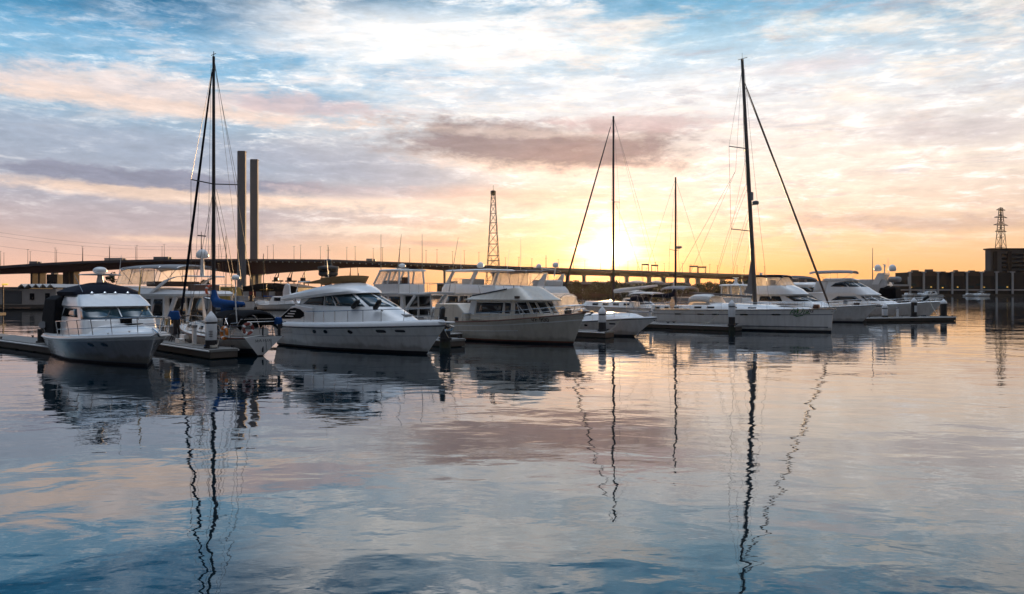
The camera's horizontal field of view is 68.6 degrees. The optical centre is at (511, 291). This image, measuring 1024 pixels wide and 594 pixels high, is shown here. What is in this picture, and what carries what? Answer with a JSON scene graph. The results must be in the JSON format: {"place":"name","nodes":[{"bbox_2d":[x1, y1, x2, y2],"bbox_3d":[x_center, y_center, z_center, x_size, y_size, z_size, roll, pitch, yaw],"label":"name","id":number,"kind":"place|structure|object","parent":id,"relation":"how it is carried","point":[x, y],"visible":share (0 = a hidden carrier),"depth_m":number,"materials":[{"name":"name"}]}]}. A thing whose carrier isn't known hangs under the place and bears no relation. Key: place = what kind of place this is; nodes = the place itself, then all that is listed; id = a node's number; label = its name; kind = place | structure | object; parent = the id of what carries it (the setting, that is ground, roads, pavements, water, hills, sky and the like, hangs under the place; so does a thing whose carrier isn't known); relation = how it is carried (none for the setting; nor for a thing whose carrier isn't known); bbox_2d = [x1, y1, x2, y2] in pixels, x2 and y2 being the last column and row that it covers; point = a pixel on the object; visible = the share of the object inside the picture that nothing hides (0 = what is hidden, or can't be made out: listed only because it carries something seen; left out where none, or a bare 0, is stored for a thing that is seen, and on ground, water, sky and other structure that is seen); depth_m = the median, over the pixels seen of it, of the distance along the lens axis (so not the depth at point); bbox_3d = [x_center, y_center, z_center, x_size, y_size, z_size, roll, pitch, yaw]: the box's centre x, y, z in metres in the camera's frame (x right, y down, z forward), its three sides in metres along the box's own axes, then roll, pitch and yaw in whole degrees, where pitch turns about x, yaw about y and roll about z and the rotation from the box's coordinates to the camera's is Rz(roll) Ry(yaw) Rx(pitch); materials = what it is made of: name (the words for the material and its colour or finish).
{"place":"outdoors","nodes":[
{"label":"outdoors","id":0,"kind":"place"},
{"bbox_2d":[46,273,62,288],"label":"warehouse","id":1,"kind":"structure","parent":0,"point":[54,278],"depth_m":830.00,"materials":[{"name":"grey concrete"}]},
{"bbox_2d":[437,281,461,291],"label":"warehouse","id":2,"kind":"structure","parent":0,"point":[440,285],"depth_m":880.00,"materials":[{"name":"grey glass"}]},
{"bbox_2d":[0,296,1023,593],"bbox_3d":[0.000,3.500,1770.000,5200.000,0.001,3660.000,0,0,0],"label":"water","id":3,"kind":"structure","parent":0,"point":[864,458],"depth_m":15.08,"materials":[{"name":"blue liquid"}]},
{"bbox_2d":[0,304,43,307],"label":"pier deck","id":4,"kind":"structure","parent":3,"relation":"in","point":[23,305],"depth_m":146.00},
{"bbox_2d":[2,283,7,311],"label":"quay lamp","id":5,"kind":"object","parent":4,"relation":"on","point":[3,284],"visible":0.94,"depth_m":120.93,"materials":[{"name":"metal"}]},
{"bbox_2d":[0,284,80,303],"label":"boat shed","id":6,"kind":"object","parent":4,"relation":"on","point":[30,293],"visible":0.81,"depth_m":150.00,"materials":[{"name":"grey metal"}]},
{"bbox_2d":[0,334,50,353],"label":"pontoon","id":7,"kind":"object","parent":3,"relation":"on","point":[25,343],"visible":0.42,"depth_m":45.02,"materials":[{"name":"concrete"}]},
{"bbox_2d":[36,329,44,342],"bbox_3d":[-27.300,3.600,43.600,0.620,2.800,0.620,0,0,0],"label":"mooring pile","id":8,"kind":"object","parent":3,"relation":"in","point":[40,339],"visible":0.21,"depth_m":43.39,"materials":[{"name":"metal"}]},
{"bbox_2d":[41,260,170,366],"bbox_3d":[-20.530,1.000,38.820,4.881,6.001,13.850,0,0,-42],"label":"motor cruiser","id":9,"kind":"object","parent":3,"relation":"on","point":[81,321],"visible":0.98,"depth_m":37.64,"materials":[{"name":"paint"}]},
{"bbox_2d":[38,321,44,332],"bbox_3d":[-26.315,2.554,43.076,0.496,1.607,2.733,-30,2,-24],"label":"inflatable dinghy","id":10,"kind":"object","parent":9,"relation":"hanging from","point":[41,324],"visible":0.16,"depth_m":41.80,"materials":[{"name":"grey rubber"}]},
{"bbox_2d":[62,308,76,316],"bbox_3d":[-22.977,1.107,39.072,0.093,0.431,3.400,0,0,-42],"label":"window","id":11,"kind":"structure","parent":9,"relation":"in","point":[70,312],"depth_m":39.05,"materials":[{"name":"black glass"}]},
{"bbox_2d":[115,232,234,337],"bbox_3d":[-26.403,-0.100,55.177,15.681,8.200,4.664,0,0,26],"label":"flybridge yacht","id":12,"kind":"object","parent":3,"relation":"on","point":[160,298],"visible":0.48,"depth_m":52.83,"materials":[{"name":"paint"}]},
{"bbox_2d":[151,299,162,317],"bbox_3d":[-24.810,1.213,52.436,1.295,1.316,0.149,0,0,26],"label":"window","id":13,"kind":"structure","parent":12,"relation":"in","point":[156,310],"depth_m":52.40,"materials":[{"name":"black glass"}]},
{"bbox_2d":[170,298,185,322],"bbox_3d":[-23.604,1.375,53.054,0.122,1.751,1.288,0,0,26],"label":"saloon door","id":14,"kind":"structure","parent":12,"relation":"in","point":[178,304],"depth_m":53.24,"materials":[{"name":"black glass"}]},
{"bbox_2d":[187,298,202,321],"bbox_3d":[-22.943,1.375,54.410,0.122,1.751,1.288,0,0,26],"label":"saloon door","id":15,"kind":"structure","parent":12,"relation":"in","point":[199,312],"depth_m":54.53,"materials":[{"name":"black glass"}]},
{"bbox_2d":[156,339,238,358],"bbox_3d":[-20.015,3.252,44.385,1.640,0.816,15.000,0,0,-43],"label":"pontoon","id":16,"kind":"object","parent":3,"relation":"on","point":[200,351],"visible":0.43,"depth_m":39.80,"materials":[{"name":"concrete"}]},
{"bbox_2d":[159,326,175,339],"bbox_3d":[-21.000,2.550,45.800,0.960,0.860,0.760,0,0,-30],"label":"dock box","id":17,"kind":"object","parent":16,"relation":"on","point":[170,331],"visible":0.22,"depth_m":45.53,"materials":[{"name":"grey plastic"}]},
{"bbox_2d":[169,324,179,341],"bbox_3d":[-19.998,2.469,44.600,0.657,1.087,0.556,0,0,-40],"label":"outboard stand","id":18,"kind":"object","parent":16,"relation":"on","point":[178,326],"visible":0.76,"depth_m":44.59,"materials":[{"name":"metal"}]},
{"bbox_2d":[168,311,188,334],"bbox_3d":[-19.825,1.867,44.747,1.205,1.403,0.440,0,0,-40],"label":"outboard motor","id":19,"kind":"object","parent":18,"relation":"attached to","point":[175,316],"visible":0.94,"depth_m":44.50,"materials":[{"name":"metal"}]},
{"bbox_2d":[175,334,188,342],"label":"boarding steps","id":20,"kind":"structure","parent":16,"relation":"on","point":[183,337],"depth_m":43.04,"materials":[{"name":"white plastic"}]},
{"bbox_2d":[191,325,197,345],"bbox_3d":[-17.715,2.410,41.616,0.293,1.140,1.170,0,0,-36],"label":"power pedestal","id":21,"kind":"object","parent":16,"relation":"on","point":[194,334],"visible":0.98,"depth_m":41.19,"materials":[{"name":"white plastic"}]},
{"bbox_2d":[203,311,218,348],"bbox_3d":[-15.750,3.020,39.300,0.740,3.960,0.740,0,0,0],"label":"mooring pile","id":22,"kind":"object","parent":3,"relation":"in","point":[210,328],"visible":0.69,"depth_m":39.06,"materials":[{"name":"metal"}]},
{"bbox_2d":[203,272,254,310],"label":"workboat","id":23,"kind":"object","parent":3,"relation":"on","point":[249,305],"visible":0.38,"depth_m":135.46,"materials":[{"name":"paint"}]},
{"bbox_2d":[179,51,282,355],"bbox_3d":[-17.147,-5.050,43.619,10.050,18.100,3.558,0,0,42],"label":"sailing boat","id":24,"kind":"object","parent":3,"relation":"on","point":[258,341],"visible":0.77,"depth_m":42.95,"materials":[{"name":"paint"}]},
{"bbox_2d":[220,326,228,339],"bbox_3d":[-15.479,2.248,40.381,0.767,0.766,0.188,0,0,42],"label":"lifebuoy","id":25,"kind":"object","parent":24,"relation":"attached to","point":[223,328],"visible":1,"depth_m":40.27,"materials":[{"name":"orange plastic"}]},
{"bbox_2d":[242,322,253,334],"bbox_3d":[-14.105,1.998,40.114,0.188,0.686,0.687,0,0,42],"label":"lifebuoy","id":26,"kind":"object","parent":24,"relation":"attached to","point":[250,324],"visible":1,"depth_m":40.05,"materials":[{"name":"red paint"}]},
{"bbox_2d":[274,317,285,335],"bbox_3d":[-12.659,1.937,41.098,0.876,1.034,0.320,0,0,42],"label":"outboard motor","id":27,"kind":"object","parent":24,"relation":"on","point":[278,321],"visible":1,"depth_m":41.11,"materials":[{"name":"metal"}]},
{"bbox_2d":[255,254,275,304],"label":"sailing boat","id":28,"kind":"object","parent":3,"relation":"on","point":[259,302],"visible":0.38,"depth_m":149.71,"materials":[{"name":"paint"}]},
{"bbox_2d":[257,296,299,309],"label":"motor cruiser","id":29,"kind":"object","parent":3,"relation":"on","point":[276,303],"visible":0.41,"depth_m":138.68,"materials":[{"name":"paint"}]},
{"bbox_2d":[273,255,454,353],"bbox_3d":[-9.008,0.599,45.534,15.940,6.802,4.573,0,0,42],"label":"motor yacht","id":30,"kind":"object","parent":3,"relation":"on","point":[327,317],"visible":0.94,"depth_m":44.21,"materials":[{"name":"paint"}]},
{"bbox_2d":[304,296,323,304],"bbox_3d":[-12.249,0.508,46.411,2.250,0.701,0.152,0,0,42],"label":"window","id":31,"kind":"structure","parent":30,"relation":"in","point":[317,300],"depth_m":46.21,"materials":[{"name":"black glass"}]},
{"bbox_2d":[324,296,334,305],"bbox_3d":[-10.952,0.512,45.272,1.201,0.710,0.193,0,0,42],"label":"window","id":32,"kind":"structure","parent":30,"relation":"in","point":[328,301],"depth_m":45.30,"materials":[{"name":"black glass"}]},
{"bbox_2d":[351,296,362,308],"bbox_3d":[-8.978,0.628,43.596,0.300,0.300,1.250,0,-33,-48],"label":"fender","id":33,"kind":"object","parent":30,"relation":"hanging from","point":[355,303],"visible":1,"depth_m":43.56,"materials":[{"name":"black rubber"}]},
{"bbox_2d":[373,295,383,309],"bbox_3d":[-7.555,0.623,42.678,0.300,0.300,1.250,0,-44,-48],"label":"fender","id":34,"kind":"object","parent":30,"relation":"hanging from","point":[377,304],"visible":0.94,"depth_m":42.63,"materials":[{"name":"black rubber"}]},
{"bbox_2d":[439,298,445,319],"bbox_3d":[-3.900,1.028,42.146,0.340,1.300,0.340,11,8,41],"label":"fender","id":35,"kind":"object","parent":30,"relation":"hanging from","point":[442,313],"visible":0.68,"depth_m":42.03,"materials":[{"name":"black rubber"}]},
{"bbox_2d":[373,234,457,319],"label":"pilothouse cruiser","id":36,"kind":"object","parent":3,"relation":"on","point":[404,293],"visible":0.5,"depth_m":68.17,"materials":[{"name":"paint"}]},
{"bbox_2d":[389,296,399,305],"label":"window","id":37,"kind":"structure","parent":36,"relation":"in","point":[396,300],"depth_m":67.38,"materials":[{"name":"black glass"}]},
{"bbox_2d":[405,296,417,314],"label":"saloon door","id":38,"kind":"structure","parent":36,"relation":"in","point":[415,303],"depth_m":67.60,"materials":[{"name":"black glass"}]},
{"bbox_2d":[419,296,429,314],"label":"saloon door","id":39,"kind":"structure","parent":36,"relation":"in","point":[423,300],"depth_m":68.62,"materials":[{"name":"glass"}]},
{"bbox_2d":[438,323,451,347],"bbox_3d":[-4.150,3.475,46.600,0.840,3.050,0.840,0,0,0],"label":"mooring pile","id":40,"kind":"object","parent":3,"relation":"in","point":[444,339],"visible":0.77,"depth_m":46.30,"materials":[{"name":"metal"}]},
{"bbox_2d":[432,336,465,346],"bbox_3d":[-7.859,3.252,51.015,12.000,0.816,1.540,0,0,42],"label":"pontoon","id":41,"kind":"object","parent":3,"relation":"on","point":[457,342],"visible":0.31,"depth_m":47.21,"materials":[{"name":"concrete"}]},
{"bbox_2d":[432,255,519,311],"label":"flybridge cruiser","id":42,"kind":"object","parent":3,"relation":"on","point":[468,288],"visible":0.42,"depth_m":72.51,"materials":[{"name":"paint"}]},
{"bbox_2d":[446,296,457,302],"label":"window","id":43,"kind":"structure","parent":42,"relation":"in","point":[451,299],"depth_m":73.34,"materials":[{"name":"black glass"}]},
{"bbox_2d":[458,296,467,302],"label":"window","id":44,"kind":"structure","parent":42,"relation":"in","point":[461,297],"depth_m":72.40,"materials":[{"name":"black glass"}]},
{"bbox_2d":[434,285,595,344],"bbox_3d":[-0.067,1.791,52.962,14.264,4.418,4.384,0,0,42],"label":"trawler yacht","id":45,"kind":"object","parent":3,"relation":"on","point":[528,314],"visible":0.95,"depth_m":50.80,"materials":[{"name":"paint"}]},
{"bbox_2d":[476,302,503,313],"bbox_3d":[-1.572,1.161,52.266,2.665,0.819,0.078,0,0,42],"label":"window","id":46,"kind":"structure","parent":45,"relation":"in","point":[481,307],"depth_m":52.22,"materials":[{"name":"black glass"}]},
{"bbox_2d":[504,302,510,313],"bbox_3d":[-0.290,1.161,51.112,0.638,0.819,0.078,0,0,42],"label":"side door","id":47,"kind":"structure","parent":45,"relation":"in","point":[507,305],"depth_m":51.11,"materials":[{"name":"glass"}]},
{"bbox_2d":[514,302,524,314],"bbox_3d":[0.535,1.161,50.381,0.942,0.819,0.086,0,0,41],"label":"window","id":48,"kind":"structure","parent":45,"relation":"in","point":[516,307],"depth_m":50.50,"materials":[{"name":"black glass"}]},
{"bbox_2d":[490,262,572,314],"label":"flybridge cruiser","id":49,"kind":"object","parent":3,"relation":"on","point":[555,286],"visible":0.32,"depth_m":77.23,"materials":[{"name":"paint"}]},
{"bbox_2d":[438,320,657,337],"bbox_3d":[8.448,3.212,68.594,2.540,0.896,42.000,0,0,42],"label":"walkway pontoon","id":50,"kind":"object","parent":3,"relation":"on","point":[453,334],"visible":0.01,"depth_m":53.07,"materials":[{"name":"concrete"}]},
{"bbox_2d":[576,329,613,337],"bbox_3d":[3.213,3.252,59.680,11.000,0.816,1.340,0,0,42],"label":"pontoon","id":51,"kind":"object","parent":3,"relation":"on","point":[594,334],"visible":0.38,"depth_m":56.31,"materials":[{"name":"concrete"}]},
{"bbox_2d":[597,306,606,337],"bbox_3d":[6.750,3.070,56.150,0.740,3.860,0.740,0,0,0],"label":"mooring pile","id":52,"kind":"object","parent":3,"relation":"in","point":[602,317],"visible":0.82,"depth_m":55.91,"materials":[{"name":"metal"}]},
{"bbox_2d":[553,294,656,336],"bbox_3d":[6.985,1.300,60.075,10.707,5.400,3.263,0,0,42],"label":"sport cruiser","id":53,"kind":"object","parent":3,"relation":"on","point":[631,324],"visible":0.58,"depth_m":58.01,"materials":[{"name":"paint"}]},
{"bbox_2d":[559,116,669,312],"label":"sailing yacht","id":54,"kind":"object","parent":3,"relation":"on","point":[613,305],"visible":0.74,"depth_m":96.37,"materials":[{"name":"paint"}]},
{"bbox_2d":[622,290,668,306],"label":"motor cruiser","id":55,"kind":"object","parent":3,"relation":"on","point":[641,304],"visible":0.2,"depth_m":102.95,"materials":[{"name":"paint"}]},
{"bbox_2d":[639,282,662,294],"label":"motor cruiser","id":56,"kind":"object","parent":3,"relation":"on","point":[653,289],"visible":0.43,"depth_m":577.21,"materials":[{"name":"white paint"}]},
{"bbox_2d":[626,177,710,316],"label":"sailing boat","id":57,"kind":"object","parent":3,"relation":"on","point":[666,295],"visible":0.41,"depth_m":83.05,"materials":[{"name":"paint"}]},
{"bbox_2d":[645,321,741,330],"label":"pontoon","id":58,"kind":"object","parent":3,"relation":"on","point":[695,326],"visible":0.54,"depth_m":68.20,"materials":[{"name":"concrete"}]},
{"bbox_2d":[728,300,735,330],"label":"mooring pile","id":59,"kind":"object","parent":3,"relation":"in","point":[731,315],"visible":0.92,"depth_m":65.36,"materials":[{"name":"metal"}]},
{"bbox_2d":[652,57,836,331],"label":"sailing yacht","id":60,"kind":"object","parent":3,"relation":"on","point":[754,316],"visible":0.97,"depth_m":68.37,"materials":[{"name":"paint"}]},
{"bbox_2d":[719,277,785,304],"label":"wheelhouse boat","id":61,"kind":"object","parent":3,"relation":"on","point":[741,299],"visible":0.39,"depth_m":85.69,"materials":[{"name":"paint"}]},
{"bbox_2d":[783,278,825,301],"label":"flybridge cruiser","id":62,"kind":"object","parent":3,"relation":"on","point":[806,286],"visible":0.22,"depth_m":111.83,"materials":[{"name":"paint"}]},
{"bbox_2d":[799,287,812,291],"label":"window","id":63,"kind":"structure","parent":62,"relation":"in","point":[807,289],"depth_m":111.86,"materials":[{"name":"black glass"}]},
{"bbox_2d":[744,273,880,322],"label":"flybridge cruiser","id":64,"kind":"object","parent":3,"relation":"on","point":[856,312],"visible":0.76,"depth_m":86.69,"materials":[{"name":"paint"}]},
{"bbox_2d":[759,296,770,300],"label":"window","id":65,"kind":"structure","parent":64,"relation":"in","point":[762,298],"depth_m":88.94,"materials":[{"name":"black glass"}]},
{"bbox_2d":[770,296,781,300],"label":"window","id":66,"kind":"structure","parent":64,"relation":"in","point":[774,298],"depth_m":88.09,"materials":[{"name":"black glass"}]},
{"bbox_2d":[808,270,946,316],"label":"motor yacht","id":67,"kind":"object","parent":3,"relation":"on","point":[850,290],"visible":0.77,"depth_m":100.13,"materials":[{"name":"paint"}]},
{"bbox_2d":[830,282,846,286],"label":"window","id":68,"kind":"structure","parent":67,"relation":"in","point":[840,284],"depth_m":101.60,"materials":[{"name":"black glass"}]},
{"bbox_2d":[832,296,861,300],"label":"window","id":69,"kind":"structure","parent":67,"relation":"in","point":[850,298],"depth_m":100.76,"materials":[{"name":"black glass"}]},
{"bbox_2d":[858,248,901,302],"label":"motor yacht","id":70,"kind":"object","parent":3,"relation":"on","point":[880,283],"visible":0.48,"depth_m":120.54,"materials":[{"name":"paint"}]},
{"bbox_2d":[881,303,888,321],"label":"mooring pile","id":71,"kind":"object","parent":3,"relation":"in","point":[884,310],"visible":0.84,"depth_m":86.34,"materials":[{"name":"metal"}]},
{"bbox_2d":[863,315,955,321],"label":"pontoon","id":72,"kind":"object","parent":3,"relation":"on","point":[901,318],"visible":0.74,"depth_m":87.03,"materials":[{"name":"concrete"}]},
{"bbox_2d":[910,298,917,316],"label":"mooring pile","id":73,"kind":"object","parent":3,"relation":"in","point":[913,307],"visible":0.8,"depth_m":87.45,"materials":[{"name":"metal"}]},
{"bbox_2d":[913,291,942,295],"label":"motor cruiser","id":74,"kind":"object","parent":3,"relation":"on","point":[933,292],"visible":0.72,"depth_m":505.86,"materials":[{"name":"paint"}]},
{"bbox_2d":[921,292,935,295],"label":"motor cruiser","id":75,"kind":"object","parent":3,"relation":"on","point":[929,294],"visible":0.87,"depth_m":500.61,"materials":[{"name":"paint"}]},
{"bbox_2d":[939,299,947,315],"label":"mooring pile","id":76,"kind":"object","parent":3,"relation":"in","point":[943,307],"visible":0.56,"depth_m":90.00,"materials":[{"name":"metal"}]},
{"bbox_2d":[0,0,1023,291],"label":"sky","id":77,"kind":"structure","parent":0,"point":[893,128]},
{"bbox_2d":[203,292,1023,300],"bbox_3d":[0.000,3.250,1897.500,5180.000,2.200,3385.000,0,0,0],"label":"land","id":78,"kind":"structure","parent":0,"point":[436,296],"depth_m":560.00,"materials":[{"name":"soil"}]},
{"bbox_2d":[104,272,116,282],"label":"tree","id":79,"kind":"object","parent":78,"relation":"on","point":[110,278],"visible":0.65,"depth_m":259.38,"materials":[{"name":"green plant"}]},
{"bbox_2d":[237,151,245,286],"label":"bridge tower","id":80,"kind":"structure","parent":78,"relation":"on","point":[241,182],"depth_m":741.60,"materials":[{"name":"concrete"}]},
{"bbox_2d":[250,159,258,258],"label":"bridge tower","id":81,"kind":"structure","parent":78,"relation":"on","point":[253,208],"depth_m":786.60,"materials":[{"name":"concrete"}]},
{"bbox_2d":[272,273,283,282],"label":"port crane","id":82,"kind":"object","parent":78,"relation":"on","point":[276,279],"visible":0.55,"depth_m":897.23,"materials":[{"name":"metal"}]},
{"bbox_2d":[242,283,315,297],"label":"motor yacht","id":83,"kind":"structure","parent":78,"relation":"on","point":[257,291],"depth_m":222.00,"materials":[{"name":"white plastic"}]},
{"bbox_2d":[285,272,296,283],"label":"port crane","id":84,"kind":"object","parent":78,"relation":"on","point":[289,279],"visible":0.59,"depth_m":917.70,"materials":[{"name":"metal"}]},
{"bbox_2d":[318,247,338,285],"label":"control tower","id":85,"kind":"structure","parent":78,"relation":"on","point":[331,271],"depth_m":297.33,"materials":[{"name":"grey concrete"}]},
{"bbox_2d":[0,259,764,288],"bbox_3d":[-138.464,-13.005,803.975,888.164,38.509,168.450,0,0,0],"label":"road bridge","id":86,"kind":"structure","parent":78,"relation":"on","point":[37,272],"depth_m":758.29,"materials":[{"name":"concrete"}]},
{"bbox_2d":[104,258,126,259],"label":"lorry","id":87,"kind":"object","parent":86,"relation":"on","point":[115,259],"visible":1,"depth_m":743.90,"materials":[{"name":"grey metal"}]},
{"bbox_2d":[153,257,171,258],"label":"lorry","id":88,"kind":"object","parent":86,"relation":"on","point":[162,257],"visible":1,"depth_m":747.40,"materials":[{"name":"grey metal"}]},
{"bbox_2d":[485,190,500,284],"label":"lattice mast","id":89,"kind":"object","parent":78,"relation":"on","point":[493,192],"visible":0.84,"depth_m":897.50,"materials":[{"name":"metal"}]},
{"bbox_2d":[566,279,591,295],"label":"tree","id":90,"kind":"object","parent":78,"relation":"on","point":[576,286],"visible":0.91,"depth_m":576.47,"materials":[{"name":"green plant"}]},
{"bbox_2d":[563,282,605,293],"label":"warehouse","id":91,"kind":"structure","parent":78,"relation":"on","point":[584,284],"depth_m":612.00,"materials":[{"name":"grey plastic"}]},
{"bbox_2d":[586,281,611,295],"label":"tree","id":92,"kind":"object","parent":78,"relation":"on","point":[596,286],"visible":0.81,"depth_m":587.20,"materials":[{"name":"green plant"}]},
{"bbox_2d":[604,282,633,295],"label":"tree","id":93,"kind":"object","parent":78,"relation":"on","point":[617,286],"visible":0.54,"depth_m":577.69,"materials":[{"name":"green plant"}]},
{"bbox_2d":[616,282,634,293],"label":"tree","id":94,"kind":"object","parent":78,"relation":"on","point":[627,285],"visible":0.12,"depth_m":608.82,"materials":[{"name":"green plant"}]},
{"bbox_2d":[621,282,690,293],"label":"warehouse","id":95,"kind":"structure","parent":78,"relation":"on","point":[664,283],"depth_m":620.12,"materials":[{"name":"grey plastic"}]},
{"bbox_2d":[662,282,682,293],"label":"tree","id":96,"kind":"object","parent":78,"relation":"on","point":[665,291],"visible":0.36,"depth_m":586.72,"materials":[{"name":"green plant"}]},
{"bbox_2d":[677,282,697,293],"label":"tree","id":97,"kind":"object","parent":78,"relation":"on","point":[688,290],"visible":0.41,"depth_m":596.73,"materials":[{"name":"green plant"}]},
{"bbox_2d":[697,281,724,293],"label":"tree","id":98,"kind":"object","parent":78,"relation":"on","point":[702,289],"visible":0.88,"depth_m":603.37,"materials":[{"name":"green plant"}]},
{"bbox_2d":[711,279,732,293],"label":"tree","id":99,"kind":"object","parent":78,"relation":"on","point":[723,287],"visible":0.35,"depth_m":616.73,"materials":[{"name":"green plant"}]},
{"bbox_2d":[724,280,746,293],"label":"tree","id":100,"kind":"object","parent":78,"relation":"on","point":[735,289],"visible":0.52,"depth_m":604.24,"materials":[{"name":"green plant"}]},
{"bbox_2d":[891,269,1023,293],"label":"wharf shed","id":101,"kind":"structure","parent":78,"relation":"on","point":[964,282],"depth_m":562.00,"materials":[{"name":"metal"}]},
{"bbox_2d":[994,207,1007,247],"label":"power pylon","id":102,"kind":"object","parent":78,"relation":"on","point":[1000,221],"visible":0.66,"depth_m":699.60,"materials":[{"name":"metal"}]},
{"bbox_2d":[671,297,752,299],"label":"quay","id":103,"kind":"structure","parent":0,"point":[683,298],"depth_m":301.23,"materials":[{"name":"concrete"}]},
{"bbox_2d":[763,276,817,285],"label":"wharf building","id":104,"kind":"structure","parent":103,"relation":"on","point":[807,278],"depth_m":300.00,"materials":[{"name":"white"}]},
{"bbox_2d":[983,248,1023,271],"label":"office block","id":105,"kind":"structure","parent":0,"point":[1004,259],"depth_m":610.00,"materials":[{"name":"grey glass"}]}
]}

